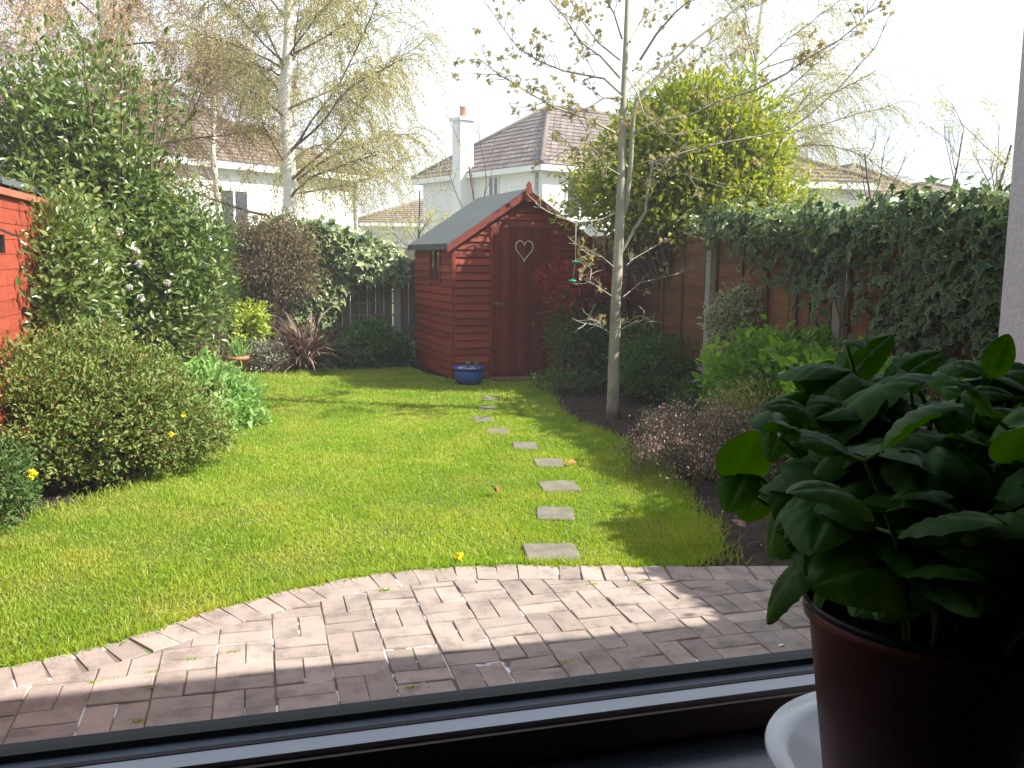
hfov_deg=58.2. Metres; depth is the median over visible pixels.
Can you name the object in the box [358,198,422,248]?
bungalow
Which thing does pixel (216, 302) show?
fine leaved shrub
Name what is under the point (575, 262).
hanging ornament
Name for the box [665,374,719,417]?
shrub
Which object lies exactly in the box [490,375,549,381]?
door step
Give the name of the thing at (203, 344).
wispy shrub
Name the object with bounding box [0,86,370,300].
white house
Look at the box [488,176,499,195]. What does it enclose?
window
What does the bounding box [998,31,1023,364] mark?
roughcast wall
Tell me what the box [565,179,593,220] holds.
window
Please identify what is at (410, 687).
moss
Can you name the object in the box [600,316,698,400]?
shady shrub
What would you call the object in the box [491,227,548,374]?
door
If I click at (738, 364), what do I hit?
bright green shrub
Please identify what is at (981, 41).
sky
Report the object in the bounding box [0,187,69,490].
shed
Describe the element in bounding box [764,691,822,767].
plate
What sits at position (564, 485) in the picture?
stepping stone
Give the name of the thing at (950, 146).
bare tree
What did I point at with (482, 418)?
stepping stone
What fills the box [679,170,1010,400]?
variegated ivy
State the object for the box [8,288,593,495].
ground
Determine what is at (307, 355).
strap leaved plant
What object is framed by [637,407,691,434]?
shrub
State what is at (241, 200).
window
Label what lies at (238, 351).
potted plant
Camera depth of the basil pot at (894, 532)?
0.41 m
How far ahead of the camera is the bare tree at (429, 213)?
18.52 m
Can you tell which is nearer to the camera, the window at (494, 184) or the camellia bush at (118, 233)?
the camellia bush at (118, 233)
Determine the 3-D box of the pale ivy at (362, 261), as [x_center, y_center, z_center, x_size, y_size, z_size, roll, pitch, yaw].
[-2.734,-1.343,12.856,2.707,2.120,0.492,-2,8,-16]
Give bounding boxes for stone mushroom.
[465,361,470,368]
[473,361,478,368]
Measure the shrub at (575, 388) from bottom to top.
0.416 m
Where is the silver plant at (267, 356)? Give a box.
[246,333,297,371]
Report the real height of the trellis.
0.880 m
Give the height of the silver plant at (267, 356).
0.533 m
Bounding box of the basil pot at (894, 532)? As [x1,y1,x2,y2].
[716,334,1023,767]
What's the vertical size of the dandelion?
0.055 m
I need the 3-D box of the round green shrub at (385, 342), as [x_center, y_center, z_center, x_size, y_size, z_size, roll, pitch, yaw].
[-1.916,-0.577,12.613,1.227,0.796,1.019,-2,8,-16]
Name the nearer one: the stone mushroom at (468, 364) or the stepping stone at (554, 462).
the stepping stone at (554, 462)
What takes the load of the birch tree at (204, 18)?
on the ground at (342, 333)
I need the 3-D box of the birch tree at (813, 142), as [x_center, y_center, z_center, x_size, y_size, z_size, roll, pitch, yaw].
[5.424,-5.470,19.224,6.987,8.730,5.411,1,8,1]
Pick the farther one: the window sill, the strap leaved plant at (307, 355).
the strap leaved plant at (307, 355)
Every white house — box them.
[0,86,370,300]
[411,105,619,235]
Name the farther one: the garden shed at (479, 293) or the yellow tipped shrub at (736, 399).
the garden shed at (479, 293)
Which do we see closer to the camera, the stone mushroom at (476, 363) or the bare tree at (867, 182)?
the stone mushroom at (476, 363)
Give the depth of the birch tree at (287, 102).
14.70 m
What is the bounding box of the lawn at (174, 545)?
[0,367,694,666]
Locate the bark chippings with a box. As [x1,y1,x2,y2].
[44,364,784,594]
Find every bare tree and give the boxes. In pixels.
[360,190,453,247]
[411,99,542,229]
[809,155,840,209]
[832,106,927,208]
[858,66,979,205]
[917,91,1014,195]
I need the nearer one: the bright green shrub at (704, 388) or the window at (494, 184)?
the bright green shrub at (704, 388)
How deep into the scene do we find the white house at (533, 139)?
34.92 m
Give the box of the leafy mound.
[124,345,273,434]
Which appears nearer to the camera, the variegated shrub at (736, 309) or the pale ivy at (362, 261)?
the variegated shrub at (736, 309)
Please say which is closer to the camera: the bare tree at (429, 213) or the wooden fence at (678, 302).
the wooden fence at (678, 302)
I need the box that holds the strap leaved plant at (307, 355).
[235,305,380,374]
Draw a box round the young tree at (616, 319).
[452,0,895,418]
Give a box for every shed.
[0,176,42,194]
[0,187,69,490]
[408,181,603,378]
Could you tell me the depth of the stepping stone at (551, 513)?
5.41 m
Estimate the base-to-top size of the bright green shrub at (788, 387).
1.027 m
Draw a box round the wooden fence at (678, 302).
[590,215,1005,404]
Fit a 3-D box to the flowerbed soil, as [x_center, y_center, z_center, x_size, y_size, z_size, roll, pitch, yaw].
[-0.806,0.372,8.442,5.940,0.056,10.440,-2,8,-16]
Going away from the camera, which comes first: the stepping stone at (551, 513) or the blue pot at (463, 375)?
the stepping stone at (551, 513)
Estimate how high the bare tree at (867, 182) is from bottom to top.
4.253 m
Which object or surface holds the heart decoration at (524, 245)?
attached to the garden shed at (479, 293)
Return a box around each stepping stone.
[473,416,492,422]
[477,405,496,410]
[481,396,499,400]
[486,428,509,434]
[512,442,537,450]
[522,543,580,560]
[533,458,565,467]
[536,506,574,520]
[537,480,581,492]
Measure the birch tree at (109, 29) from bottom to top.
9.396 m
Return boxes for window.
[0,648,815,767]
[221,188,249,228]
[429,250,440,282]
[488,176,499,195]
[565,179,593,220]
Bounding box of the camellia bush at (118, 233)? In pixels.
[0,0,255,382]
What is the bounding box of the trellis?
[341,279,394,317]
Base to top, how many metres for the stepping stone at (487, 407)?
0.053 m
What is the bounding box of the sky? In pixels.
[0,0,1023,234]
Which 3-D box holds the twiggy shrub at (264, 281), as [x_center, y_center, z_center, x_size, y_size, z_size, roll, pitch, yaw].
[-3.196,-1.341,12.387,1.719,2.232,1.192,-2,8,-16]
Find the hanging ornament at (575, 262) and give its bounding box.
[569,237,578,281]
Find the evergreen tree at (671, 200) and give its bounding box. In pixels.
[545,47,846,293]
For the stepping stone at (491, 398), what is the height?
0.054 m
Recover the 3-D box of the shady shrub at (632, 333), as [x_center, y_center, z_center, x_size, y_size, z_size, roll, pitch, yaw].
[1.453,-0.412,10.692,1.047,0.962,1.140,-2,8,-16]
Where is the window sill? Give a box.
[474,726,774,767]
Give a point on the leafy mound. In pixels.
(244, 392)
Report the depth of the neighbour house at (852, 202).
26.82 m
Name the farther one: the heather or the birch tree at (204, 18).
the birch tree at (204, 18)
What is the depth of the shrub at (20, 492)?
5.13 m
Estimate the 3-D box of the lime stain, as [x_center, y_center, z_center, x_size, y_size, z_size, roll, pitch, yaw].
[-0.251,1.021,3.605,1.469,0.001,0.891,6,9,33]
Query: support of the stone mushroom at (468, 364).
on the blue pot at (463, 375)
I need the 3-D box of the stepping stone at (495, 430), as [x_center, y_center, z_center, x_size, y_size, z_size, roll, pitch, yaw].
[-0.122,0.429,7.980,0.196,0.054,0.262,-1,8,-9]
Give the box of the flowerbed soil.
[1,361,793,570]
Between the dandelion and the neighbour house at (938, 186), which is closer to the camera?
the dandelion
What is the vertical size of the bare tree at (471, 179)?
4.413 m
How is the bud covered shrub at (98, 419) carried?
on the flowerbed soil
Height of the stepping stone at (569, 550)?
0.053 m
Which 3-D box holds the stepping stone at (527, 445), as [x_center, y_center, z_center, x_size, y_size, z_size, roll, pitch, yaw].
[0.104,0.514,7.380,0.195,0.054,0.259,0,8,-3]
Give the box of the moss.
[87,582,642,723]
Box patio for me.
[0,564,811,744]
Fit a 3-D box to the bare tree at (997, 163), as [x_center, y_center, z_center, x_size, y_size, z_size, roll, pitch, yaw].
[8.853,-2.970,16.196,2.677,4.652,2.987,-2,8,-16]
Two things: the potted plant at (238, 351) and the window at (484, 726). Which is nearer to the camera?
the window at (484, 726)
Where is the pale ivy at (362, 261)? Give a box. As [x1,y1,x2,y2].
[217,211,411,361]
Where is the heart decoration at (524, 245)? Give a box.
[515,240,533,261]
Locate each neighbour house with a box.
[641,154,881,214]
[840,163,928,208]
[884,181,987,197]
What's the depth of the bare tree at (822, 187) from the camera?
15.29 m
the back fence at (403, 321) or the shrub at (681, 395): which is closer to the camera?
the shrub at (681, 395)
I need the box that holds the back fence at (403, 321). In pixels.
[155,244,415,363]
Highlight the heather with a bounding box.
[611,379,790,493]
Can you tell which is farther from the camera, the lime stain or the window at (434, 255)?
the window at (434, 255)
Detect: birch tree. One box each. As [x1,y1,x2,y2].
[0,0,309,210]
[48,0,351,220]
[146,0,461,243]
[606,0,937,209]
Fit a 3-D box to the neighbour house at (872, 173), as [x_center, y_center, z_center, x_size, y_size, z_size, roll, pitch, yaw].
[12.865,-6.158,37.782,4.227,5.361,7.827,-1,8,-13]
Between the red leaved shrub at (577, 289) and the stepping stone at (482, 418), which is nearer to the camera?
the stepping stone at (482, 418)
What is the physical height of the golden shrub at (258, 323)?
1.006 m
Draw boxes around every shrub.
[0,310,245,491]
[0,430,50,530]
[155,185,252,366]
[159,305,232,390]
[213,294,279,365]
[216,200,335,364]
[328,313,419,368]
[525,358,607,395]
[530,246,639,383]
[587,307,662,388]
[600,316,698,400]
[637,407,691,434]
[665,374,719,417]
[687,313,842,422]
[693,264,763,414]
[696,364,785,435]
[697,348,775,433]
[768,335,929,458]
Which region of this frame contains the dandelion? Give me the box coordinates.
[453,552,463,560]
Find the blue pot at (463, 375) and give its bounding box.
[452,365,485,384]
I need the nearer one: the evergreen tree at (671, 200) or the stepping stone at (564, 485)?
the stepping stone at (564, 485)
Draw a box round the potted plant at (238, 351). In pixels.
[220,333,253,373]
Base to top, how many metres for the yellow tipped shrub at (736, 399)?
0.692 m
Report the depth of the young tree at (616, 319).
8.50 m
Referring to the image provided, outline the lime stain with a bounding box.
[354,579,621,695]
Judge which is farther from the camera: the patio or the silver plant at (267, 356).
the silver plant at (267, 356)

